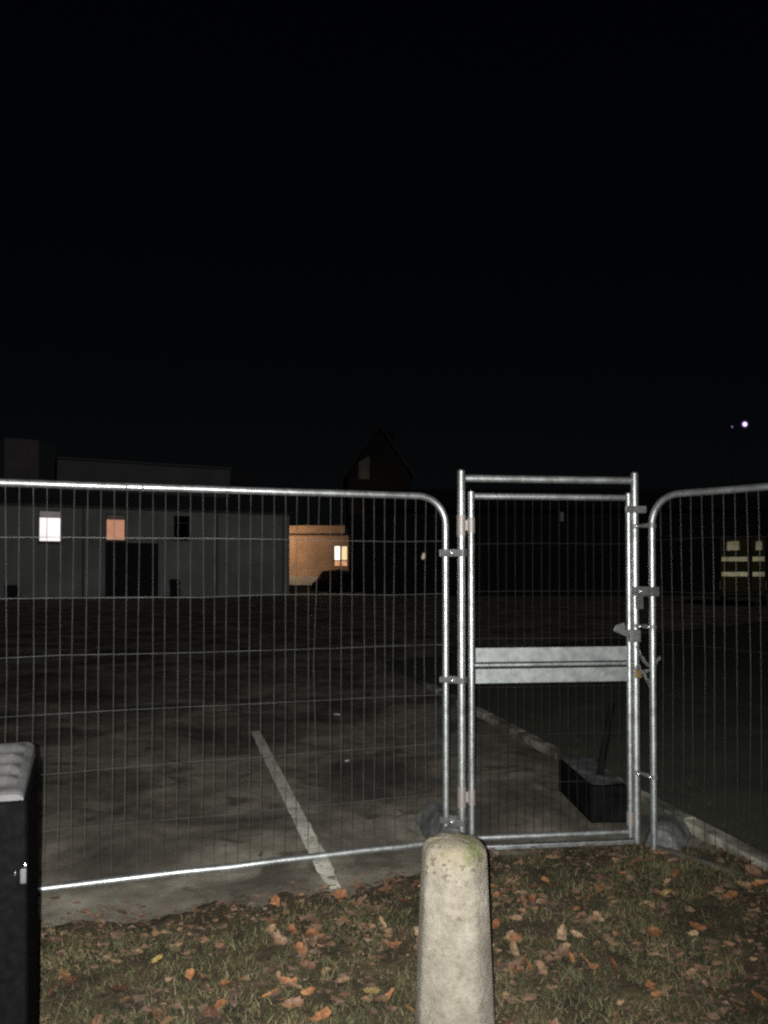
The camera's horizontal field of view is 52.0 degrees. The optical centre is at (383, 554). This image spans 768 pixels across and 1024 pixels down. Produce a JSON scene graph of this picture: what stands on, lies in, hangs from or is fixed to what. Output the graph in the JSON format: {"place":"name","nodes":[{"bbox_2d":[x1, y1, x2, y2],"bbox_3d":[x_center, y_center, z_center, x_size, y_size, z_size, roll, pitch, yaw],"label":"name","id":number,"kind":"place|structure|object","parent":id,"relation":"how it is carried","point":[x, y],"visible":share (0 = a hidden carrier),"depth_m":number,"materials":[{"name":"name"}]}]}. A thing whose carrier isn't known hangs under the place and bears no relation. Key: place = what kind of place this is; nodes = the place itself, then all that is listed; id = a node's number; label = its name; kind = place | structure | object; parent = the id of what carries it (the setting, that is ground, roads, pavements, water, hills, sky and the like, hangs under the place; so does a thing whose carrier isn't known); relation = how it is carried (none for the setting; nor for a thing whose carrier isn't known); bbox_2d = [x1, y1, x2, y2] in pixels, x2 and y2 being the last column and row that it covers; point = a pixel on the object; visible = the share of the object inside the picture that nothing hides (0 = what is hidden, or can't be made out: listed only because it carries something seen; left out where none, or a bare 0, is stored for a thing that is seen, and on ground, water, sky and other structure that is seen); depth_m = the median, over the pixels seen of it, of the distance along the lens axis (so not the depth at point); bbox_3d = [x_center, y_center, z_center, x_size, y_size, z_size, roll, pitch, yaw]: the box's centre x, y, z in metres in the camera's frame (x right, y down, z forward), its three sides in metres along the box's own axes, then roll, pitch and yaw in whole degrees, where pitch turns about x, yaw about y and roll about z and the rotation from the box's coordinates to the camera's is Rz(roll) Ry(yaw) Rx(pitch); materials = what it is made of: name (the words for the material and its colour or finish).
{"place":"outdoors","nodes":[
{"label":"outdoors","id":0,"kind":"place"},
{"bbox_2d":[342,425,414,590],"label":"gabled house","id":1,"kind":"structure","parent":0,"point":[379,462],"depth_m":65.11,"materials":[{"name":"brick"}]},
{"bbox_2d":[0,593,767,927],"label":"car park","id":2,"kind":"structure","parent":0,"point":[78,687],"depth_m":7.80,"materials":[{"name":"grey asphalt"}]},
{"bbox_2d":[4,585,17,597],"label":"wheelie bin","id":3,"kind":"object","parent":2,"relation":"on","point":[10,591],"visible":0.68,"depth_m":44.12,"materials":[{"name":"plastic"}]},
{"bbox_2d":[169,579,179,596],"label":"wheelie bin","id":4,"kind":"object","parent":2,"relation":"on","point":[174,587],"visible":0.99,"depth_m":48.43,"materials":[{"name":"plastic"}]},
{"bbox_2d":[0,479,448,893],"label":"fence","id":5,"kind":"object","parent":2,"relation":"on","point":[176,872],"visible":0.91,"depth_m":4.24,"materials":[{"name":"metal"}]},
{"bbox_2d":[440,815,467,826],"bbox_3d":[0.403,1.546,4.567,0.152,0.035,0.074,-1,-1,30],"label":"fence coupler","id":6,"kind":"object","parent":5,"relation":"attached to","point":[452,820],"visible":0.91,"depth_m":4.55,"materials":[{"name":"metal"}]},
{"bbox_2d":[251,731,340,888],"bbox_3d":[-0.776,1.742,5.975,0.104,0.001,4.078,0,-1,-15],"label":"parking line","id":7,"kind":"object","parent":2,"relation":"on","point":[324,868],"visible":0.94,"depth_m":5.16,"materials":[{"name":"paint"}]},
{"bbox_2d":[312,569,356,593],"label":"parked car","id":8,"kind":"object","parent":2,"relation":"on","point":[329,581],"visible":0.94,"depth_m":52.78,"materials":[{"name":"paint"}]},
{"bbox_2d":[416,803,457,838],"bbox_3d":[0.357,1.644,4.806,0.232,0.153,0.520,0,-1,-10],"label":"concrete block","id":9,"kind":"object","parent":2,"relation":"on","point":[429,809],"depth_m":4.80,"materials":[{"name":"concrete"}]},
{"bbox_2d":[361,489,767,595],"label":"dark building","id":10,"kind":"structure","parent":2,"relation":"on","point":[506,568],"depth_m":51.03,"materials":[{"name":"brick"}]},
{"bbox_2d":[559,703,626,822],"bbox_3d":[1.431,1.373,5.439,0.252,0.723,0.760,0,-1,-3],"label":"box","id":11,"kind":"object","parent":2,"relation":"on","point":[599,801],"visible":0.87,"depth_m":5.22,"materials":[{"name":"black plastic"}]},
{"bbox_2d":[644,811,690,851],"bbox_3d":[1.697,1.650,4.728,0.242,0.138,0.400,-1,-1,30],"label":"concrete block","id":12,"kind":"object","parent":2,"relation":"on","point":[670,829],"depth_m":4.61,"materials":[{"name":"grey concrete"}]},
{"bbox_2d":[720,537,766,605],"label":"parked van","id":13,"kind":"object","parent":2,"relation":"on","point":[739,582],"visible":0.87,"depth_m":36.00,"materials":[{"name":"paint"}]},
{"bbox_2d":[0,0,767,525],"label":"sky","id":14,"kind":"structure","parent":0,"point":[254,238],"materials":[{"name":"black"}]},
{"bbox_2d":[38,727,767,1023],"bbox_3d":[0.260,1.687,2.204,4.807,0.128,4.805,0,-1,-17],"label":"verge","id":15,"kind":"structure","parent":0,"point":[724,925],"depth_m":3.25,"materials":[{"name":"green plant"}]},
{"bbox_2d":[0,742,38,1023],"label":"litter bin","id":16,"kind":"object","parent":15,"relation":"on","point":[19,974],"visible":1,"depth_m":2.01,"materials":[{"name":"black plastic"}]},
{"bbox_2d":[46,977,58,995],"bbox_3d":[-1.254,1.638,2.955,0.042,0.106,0.008,5,-36,52],"label":"fallen leaf","id":17,"kind":"object","parent":15,"relation":"on","point":[52,987],"visible":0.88,"depth_m":2.96,"materials":[{"name":"plant"}]},
{"bbox_2d":[61,977,76,985],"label":"fallen leaf","id":18,"kind":"object","parent":15,"relation":"on","point":[69,981],"visible":0.94,"depth_m":3.01,"materials":[{"name":"plant"}]},
{"bbox_2d":[60,968,80,978],"bbox_3d":[-1.226,1.643,3.064,0.086,0.021,0.102,26,-46,-11],"label":"fallen leaf","id":19,"kind":"object","parent":15,"relation":"on","point":[64,974],"visible":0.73,"depth_m":3.04,"materials":[{"name":"plant"}]},
{"bbox_2d":[91,1013,103,1023],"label":"fallen leaf","id":20,"kind":"object","parent":15,"relation":"on","point":[95,1019],"visible":1,"depth_m":2.75,"materials":[{"name":"plant"}]},
{"bbox_2d":[109,958,125,963],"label":"fallen leaf","id":21,"kind":"object","parent":15,"relation":"on","point":[116,961],"visible":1,"depth_m":3.18,"materials":[{"name":"plant"}]},
{"bbox_2d":[108,982,127,992],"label":"fallen leaf","id":22,"kind":"object","parent":15,"relation":"on","point":[116,988],"visible":1,"depth_m":2.98,"materials":[{"name":"plant"}]},
{"bbox_2d":[149,1007,162,1021],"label":"fallen leaf","id":23,"kind":"object","parent":15,"relation":"on","point":[155,1011],"visible":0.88,"depth_m":2.81,"materials":[{"name":"plant"}]},
{"bbox_2d":[152,954,162,962],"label":"fallen leaf","id":24,"kind":"object","parent":15,"relation":"on","point":[156,959],"visible":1,"depth_m":3.18,"materials":[{"name":"plant"}]},
{"bbox_2d":[185,968,194,981],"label":"fallen leaf","id":25,"kind":"object","parent":15,"relation":"on","point":[191,973],"visible":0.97,"depth_m":3.06,"materials":[{"name":"plant"}]},
{"bbox_2d":[195,973,213,978],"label":"fallen leaf","id":26,"kind":"object","parent":15,"relation":"on","point":[203,976],"visible":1,"depth_m":3.07,"materials":[{"name":"plant"}]},
{"bbox_2d":[201,1006,217,1017],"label":"fallen leaf","id":27,"kind":"object","parent":15,"relation":"on","point":[209,1011],"visible":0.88,"depth_m":2.81,"materials":[{"name":"plant"}]},
{"bbox_2d":[213,997,226,1008],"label":"fallen leaf","id":28,"kind":"object","parent":15,"relation":"on","point":[221,1003],"visible":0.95,"depth_m":2.88,"materials":[{"name":"plant"}]},
{"bbox_2d":[219,979,230,985],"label":"fallen leaf","id":29,"kind":"object","parent":15,"relation":"on","point":[224,982],"visible":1,"depth_m":3.00,"materials":[{"name":"plant"}]},
{"bbox_2d":[260,987,278,997],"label":"fallen leaf","id":30,"kind":"object","parent":15,"relation":"on","point":[270,993],"visible":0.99,"depth_m":2.92,"materials":[{"name":"plant"}]},
{"bbox_2d":[266,923,275,933],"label":"fallen leaf","id":31,"kind":"object","parent":15,"relation":"on","point":[270,928],"visible":0.95,"depth_m":3.45,"materials":[{"name":"plant"}]},
{"bbox_2d":[263,916,278,923],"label":"fallen leaf","id":32,"kind":"object","parent":15,"relation":"on","point":[272,920],"visible":0.94,"depth_m":3.55,"materials":[{"name":"plant"}]},
{"bbox_2d":[267,894,279,905],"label":"fallen leaf","id":33,"kind":"object","parent":15,"relation":"on","point":[276,898],"visible":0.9,"depth_m":3.80,"materials":[{"name":"plant"}]},
{"bbox_2d":[270,929,281,944],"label":"fallen leaf","id":34,"kind":"object","parent":15,"relation":"on","point":[276,936],"visible":0.93,"depth_m":3.35,"materials":[{"name":"plant"}]},
{"bbox_2d":[274,971,281,984],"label":"fallen leaf","id":35,"kind":"object","parent":15,"relation":"on","point":[278,974],"visible":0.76,"depth_m":3.03,"materials":[{"name":"plant"}]},
{"bbox_2d":[280,936,288,944],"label":"fallen leaf","id":36,"kind":"object","parent":15,"relation":"on","point":[284,940],"visible":0.99,"depth_m":3.36,"materials":[{"name":"plant"}]},
{"bbox_2d":[280,976,290,983],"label":"fallen leaf","id":37,"kind":"object","parent":15,"relation":"on","point":[284,980],"visible":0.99,"depth_m":3.02,"materials":[{"name":"plant"}]},
{"bbox_2d":[277,996,304,1007],"bbox_3d":[-0.335,1.620,2.842,0.102,0.012,0.040,0,34,-12],"label":"fallen leaf","id":38,"kind":"object","parent":15,"relation":"on","point":[290,1002],"visible":1,"depth_m":2.85,"materials":[{"name":"plant"}]},
{"bbox_2d":[288,924,296,933],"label":"fallen leaf","id":39,"kind":"object","parent":15,"relation":"on","point":[291,927],"visible":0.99,"depth_m":3.47,"materials":[{"name":"plant"}]},
{"bbox_2d":[295,942,304,953],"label":"fallen leaf","id":40,"kind":"object","parent":15,"relation":"on","point":[299,946],"visible":0.84,"depth_m":3.29,"materials":[{"name":"plant"}]},
{"bbox_2d":[301,943,309,961],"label":"fallen leaf","id":41,"kind":"object","parent":15,"relation":"on","point":[307,950],"visible":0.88,"depth_m":3.21,"materials":[{"name":"plant"}]},
{"bbox_2d":[298,960,316,968],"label":"fallen leaf","id":42,"kind":"object","parent":15,"relation":"on","point":[306,963],"visible":1,"depth_m":3.14,"materials":[{"name":"plant"}]},
{"bbox_2d":[301,986,315,994],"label":"fallen leaf","id":43,"kind":"object","parent":15,"relation":"on","point":[309,991],"visible":0.98,"depth_m":2.94,"materials":[{"name":"plant"}]},
{"bbox_2d":[305,928,319,934],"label":"fallen leaf","id":44,"kind":"object","parent":15,"relation":"on","point":[310,931],"visible":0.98,"depth_m":3.41,"materials":[{"name":"plant"}]},
{"bbox_2d":[309,1006,330,1021],"bbox_3d":[-0.232,1.625,2.772,0.101,0.020,0.085,-20,-4,23],"label":"fallen leaf","id":45,"kind":"object","parent":15,"relation":"on","point":[325,1012],"visible":0.98,"depth_m":2.78,"materials":[{"name":"plant"}]},
{"bbox_2d":[334,888,347,898],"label":"fallen leaf","id":46,"kind":"object","parent":15,"relation":"on","point":[342,893],"visible":1,"depth_m":3.87,"materials":[{"name":"plant"}]},
{"bbox_2d":[333,976,350,982],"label":"fallen leaf","id":47,"kind":"object","parent":15,"relation":"on","point":[342,979],"visible":1,"depth_m":3.02,"materials":[{"name":"plant"}]},
{"bbox_2d":[361,987,379,992],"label":"fallen leaf","id":48,"kind":"object","parent":15,"relation":"on","point":[370,990],"visible":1,"depth_m":2.97,"materials":[{"name":"plant"}]},
{"bbox_2d":[379,916,387,929],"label":"fallen leaf","id":49,"kind":"object","parent":15,"relation":"on","point":[383,923],"visible":0.88,"depth_m":3.46,"materials":[{"name":"plant"}]},
{"bbox_2d":[377,885,390,892],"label":"fallen leaf","id":50,"kind":"object","parent":15,"relation":"on","point":[381,890],"visible":0.98,"depth_m":3.92,"materials":[{"name":"plant"}]},
{"bbox_2d":[381,937,397,949],"bbox_3d":[0.030,1.649,3.316,0.108,0.013,0.042,24,16,17],"label":"fallen leaf","id":51,"kind":"object","parent":15,"relation":"on","point":[385,941],"visible":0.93,"depth_m":3.32,"materials":[{"name":"plant"}]},
{"bbox_2d":[385,985,395,1005],"bbox_3d":[0.018,1.630,2.912,0.085,0.020,0.101,-35,2,42],"label":"fallen leaf","id":52,"kind":"object","parent":15,"relation":"on","point":[391,992],"visible":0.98,"depth_m":2.92,"materials":[{"name":"plant"}]},
{"bbox_2d":[38,841,767,1023],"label":"leaf litter","id":53,"kind":"object","parent":15,"relation":"on","point":[548,957],"visible":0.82,"depth_m":3.41,"materials":[{"name":"brown plant"}]},
{"bbox_2d":[414,832,494,1023],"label":"bollard","id":54,"kind":"object","parent":15,"relation":"on","point":[454,979],"visible":1,"depth_m":2.35,"materials":[{"name":"concrete"}]},
{"bbox_2d":[492,918,499,928],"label":"fallen leaf","id":55,"kind":"object","parent":15,"relation":"on","point":[495,924],"visible":1,"depth_m":3.52,"materials":[{"name":"plant"}]},
{"bbox_2d":[502,930,514,938],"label":"fallen leaf","id":56,"kind":"object","parent":15,"relation":"on","point":[509,934],"visible":1,"depth_m":3.40,"materials":[{"name":"plant"}]},
{"bbox_2d":[510,938,518,956],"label":"fallen leaf","id":57,"kind":"object","parent":15,"relation":"on","point":[513,948],"visible":0.96,"depth_m":3.26,"materials":[{"name":"plant"}]},
{"bbox_2d":[508,933,521,942],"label":"fallen leaf","id":58,"kind":"object","parent":15,"relation":"on","point":[515,935],"visible":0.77,"depth_m":3.40,"materials":[{"name":"plant"}]},
{"bbox_2d":[508,914,522,920],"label":"fallen leaf","id":59,"kind":"object","parent":15,"relation":"on","point":[517,917],"visible":1,"depth_m":3.59,"materials":[{"name":"plant"}]},
{"bbox_2d":[508,961,525,974],"bbox_3d":[0.534,1.644,3.124,0.080,0.013,0.063,2,24,5],"label":"fallen leaf","id":60,"kind":"object","parent":15,"relation":"on","point":[513,964],"visible":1,"depth_m":3.13,"materials":[{"name":"plant"}]},
{"bbox_2d":[519,895,526,909],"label":"fallen leaf","id":61,"kind":"object","parent":15,"relation":"on","point":[523,901],"visible":0.98,"depth_m":3.70,"materials":[{"name":"plant"}]},
{"bbox_2d":[536,959,546,974],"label":"fallen leaf","id":62,"kind":"object","parent":15,"relation":"on","point":[541,966],"visible":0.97,"depth_m":3.12,"materials":[{"name":"plant"}]},
{"bbox_2d":[457,469,645,849],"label":"pedestrian gate","id":63,"kind":"structure","parent":15,"relation":"on","point":[595,655],"depth_m":4.61,"materials":[{"name":"metal"}]},
{"bbox_2d":[440,549,466,556],"bbox_3d":[0.403,-0.009,4.600,0.152,0.042,0.074,-1,-1,30],"label":"fence coupler","id":64,"kind":"object","parent":63,"relation":"attached to","point":[452,552],"visible":1,"depth_m":4.57,"materials":[{"name":"metal"}]},
{"bbox_2d":[440,676,467,683],"bbox_3d":[0.403,0.731,4.585,0.152,0.034,0.074,-1,-1,30],"label":"fence coupler","id":65,"kind":"object","parent":63,"relation":"attached to","point":[453,679],"visible":0.93,"depth_m":4.56,"materials":[{"name":"metal"}]},
{"bbox_2d":[632,523,655,528],"bbox_3d":[1.521,-0.168,4.640,0.068,0.030,0.183,1,-1,-27],"label":"fence coupler","id":66,"kind":"object","parent":63,"relation":"attached to","point":[645,525],"visible":0.98,"depth_m":4.61,"materials":[{"name":"metal"}]},
{"bbox_2d":[632,624,656,628],"bbox_3d":[1.521,0.422,4.628,0.068,0.025,0.183,1,-1,-27],"label":"fence coupler","id":67,"kind":"object","parent":63,"relation":"attached to","point":[645,626],"visible":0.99,"depth_m":4.60,"materials":[{"name":"metal"}]},
{"bbox_2d":[632,586,658,608],"bbox_3d":[1.523,0.255,4.633,0.074,0.130,0.186,1,-1,-27],"label":"fence coupler","id":68,"kind":"object","parent":63,"relation":"attached to","point":[639,592],"visible":0.93,"depth_m":4.61,"materials":[{"name":"metal"}]},
{"bbox_2d":[633,769,657,779],"bbox_3d":[1.521,1.287,4.610,0.068,0.025,0.183,1,-1,-27],"label":"fence coupler","id":69,"kind":"object","parent":63,"relation":"attached to","point":[644,774],"visible":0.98,"depth_m":4.58,"materials":[{"name":"metal"}]},
{"bbox_2d":[632,646,660,686],"bbox_3d":[1.531,0.663,4.589,0.172,0.258,0.031,0,-1,0],"label":"padlock chain","id":70,"kind":"object","parent":63,"relation":"hanging from","point":[638,673],"visible":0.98,"depth_m":4.58,"materials":[{"name":"metal"}]},
{"bbox_2d":[546,1018,560,1023],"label":"fallen leaf","id":71,"kind":"object","parent":15,"relation":"on","point":[555,1021],"visible":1,"depth_m":2.73,"materials":[{"name":"plant"}]},
{"bbox_2d":[552,943,568,956],"bbox_3d":[0.736,1.647,3.271,0.073,0.059,0.015,-4,-45,12],"label":"fallen leaf","id":72,"kind":"object","parent":15,"relation":"on","point":[562,949],"visible":0.98,"depth_m":3.27,"materials":[{"name":"plant"}]},
{"bbox_2d":[556,922,566,939],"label":"fallen leaf","id":73,"kind":"object","parent":15,"relation":"on","point":[562,931],"visible":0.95,"depth_m":3.41,"materials":[{"name":"plant"}]},
{"bbox_2d":[570,930,582,937],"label":"fallen leaf","id":74,"kind":"object","parent":15,"relation":"on","point":[575,933],"visible":1,"depth_m":3.41,"materials":[{"name":"plant"}]},
{"bbox_2d":[586,914,598,920],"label":"fallen leaf","id":75,"kind":"object","parent":15,"relation":"on","point":[594,916],"visible":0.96,"depth_m":3.59,"materials":[{"name":"plant"}]},
{"bbox_2d":[593,911,603,921],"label":"fallen leaf","id":76,"kind":"object","parent":15,"relation":"on","point":[598,914],"visible":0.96,"depth_m":3.59,"materials":[{"name":"plant"}]},
{"bbox_2d":[627,858,638,866],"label":"fallen leaf","id":77,"kind":"object","parent":15,"relation":"on","point":[634,862],"visible":1,"depth_m":4.25,"materials":[{"name":"plant"}]},
{"bbox_2d":[645,979,657,990],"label":"fallen leaf","id":78,"kind":"object","parent":15,"relation":"on","point":[648,984],"visible":1,"depth_m":2.97,"materials":[{"name":"plant"}]},
{"bbox_2d":[646,925,662,935],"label":"fallen leaf","id":79,"kind":"object","parent":15,"relation":"on","point":[652,930],"visible":0.99,"depth_m":3.44,"materials":[{"name":"plant"}]},
{"bbox_2d":[651,991,663,995],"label":"fallen leaf","id":80,"kind":"object","parent":15,"relation":"on","point":[658,993],"visible":0.93,"depth_m":2.93,"materials":[{"name":"plant"}]},
{"bbox_2d":[671,869,679,876],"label":"fallen leaf","id":81,"kind":"object","parent":15,"relation":"on","point":[675,872],"visible":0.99,"depth_m":4.09,"materials":[{"name":"plant"}]},
{"bbox_2d":[685,967,696,974],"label":"fallen leaf","id":82,"kind":"object","parent":15,"relation":"on","point":[692,971],"visible":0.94,"depth_m":3.09,"materials":[{"name":"plant"}]},
{"bbox_2d":[689,921,706,931],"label":"fallen leaf","id":83,"kind":"object","parent":15,"relation":"on","point":[697,926],"visible":1,"depth_m":3.48,"materials":[{"name":"plant"}]},
{"bbox_2d":[723,890,739,898],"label":"fallen leaf","id":84,"kind":"object","parent":15,"relation":"on","point":[731,894],"visible":1,"depth_m":3.80,"materials":[{"name":"plant"}]},
{"bbox_2d":[729,997,746,1006],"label":"fallen leaf","id":85,"kind":"object","parent":15,"relation":"on","point":[735,1000],"visible":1,"depth_m":2.89,"materials":[{"name":"plant"}]},
{"bbox_2d":[737,880,752,889],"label":"fallen leaf","id":86,"kind":"object","parent":15,"relation":"on","point":[747,885],"visible":1,"depth_m":3.93,"materials":[{"name":"plant"}]},
{"bbox_2d":[745,864,761,876],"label":"fallen leaf","id":87,"kind":"object","parent":15,"relation":"on","point":[752,869],"visible":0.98,"depth_m":4.11,"materials":[{"name":"plant"}]},
{"bbox_2d":[751,879,767,886],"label":"fallen leaf","id":88,"kind":"object","parent":15,"relation":"on","point":[759,883],"visible":0.98,"depth_m":3.97,"materials":[{"name":"plant"}]},
{"bbox_2d":[751,990,767,1000],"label":"fallen leaf","id":89,"kind":"object","parent":15,"relation":"on","point":[759,996],"visible":0.99,"depth_m":2.92,"materials":[{"name":"plant"}]},
{"bbox_2d":[157,579,767,853],"bbox_3d":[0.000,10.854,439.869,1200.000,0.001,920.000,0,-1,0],"label":"ground","id":90,"kind":"structure","parent":0,"point":[746,638],"depth_m":15.82,"materials":[{"name":"grey asphalt"}]},
{"bbox_2d":[0,438,293,598],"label":"grey building","id":91,"kind":"structure","parent":90,"relation":"on","point":[154,566],"depth_m":49.21,"materials":[{"name":"grey paint"}]},
{"bbox_2d":[37,510,62,542],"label":"window","id":92,"kind":"structure","parent":91,"relation":"in","point":[49,521],"depth_m":45.96,"materials":[{"name":"white"}]},
{"bbox_2d":[105,514,126,541],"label":"window","id":93,"kind":"structure","parent":91,"relation":"in","point":[115,523],"depth_m":47.71,"materials":[{"name":"orange"}]},
{"bbox_2d":[105,543,157,596],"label":"door","id":94,"kind":"structure","parent":91,"relation":"in","point":[142,568],"depth_m":48.09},
{"bbox_2d":[172,516,189,539],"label":"window","id":95,"kind":"structure","parent":91,"relation":"in","point":[181,524],"depth_m":49.60,"materials":[{"name":"black glass"}]},
{"bbox_2d":[289,525,350,592],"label":"lit building","id":96,"kind":"structure","parent":90,"relation":"on","point":[299,567],"depth_m":60.01,"materials":[{"name":"paint"}]},
{"bbox_2d":[334,546,347,566],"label":"window","id":97,"kind":"structure","parent":96,"relation":"in","point":[337,549],"depth_m":60.06,"materials":[{"name":"yellow"}]},
{"bbox_2d":[419,680,767,870],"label":"kerb","id":98,"kind":"structure","parent":90,"relation":"on","point":[714,836],"depth_m":5.26,"materials":[{"name":"concrete"}]},
{"bbox_2d":[648,483,767,879],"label":"fence","id":99,"kind":"object","parent":90,"relation":"on","point":[661,501],"visible":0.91,"depth_m":4.47,"materials":[{"name":"metal"}]},
{"bbox_2d":[730,425,733,509],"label":"floodlight mast","id":100,"kind":"object","parent":90,"relation":"on","point":[731,426],"visible":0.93,"depth_m":90.47,"materials":[{"name":"metal"}]},
{"bbox_2d":[741,421,747,509],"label":"floodlight mast","id":101,"kind":"object","parent":90,"relation":"on","point":[744,424],"visible":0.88,"depth_m":90.32,"materials":[{"name":"metal"}]},
{"bbox_2d":[419,667,767,852],"bbox_3d":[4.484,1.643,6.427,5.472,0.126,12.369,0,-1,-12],"label":"grass bank","id":102,"kind":"structure","parent":0,"point":[732,686],"depth_m":7.65,"materials":[{"name":"green plant"}]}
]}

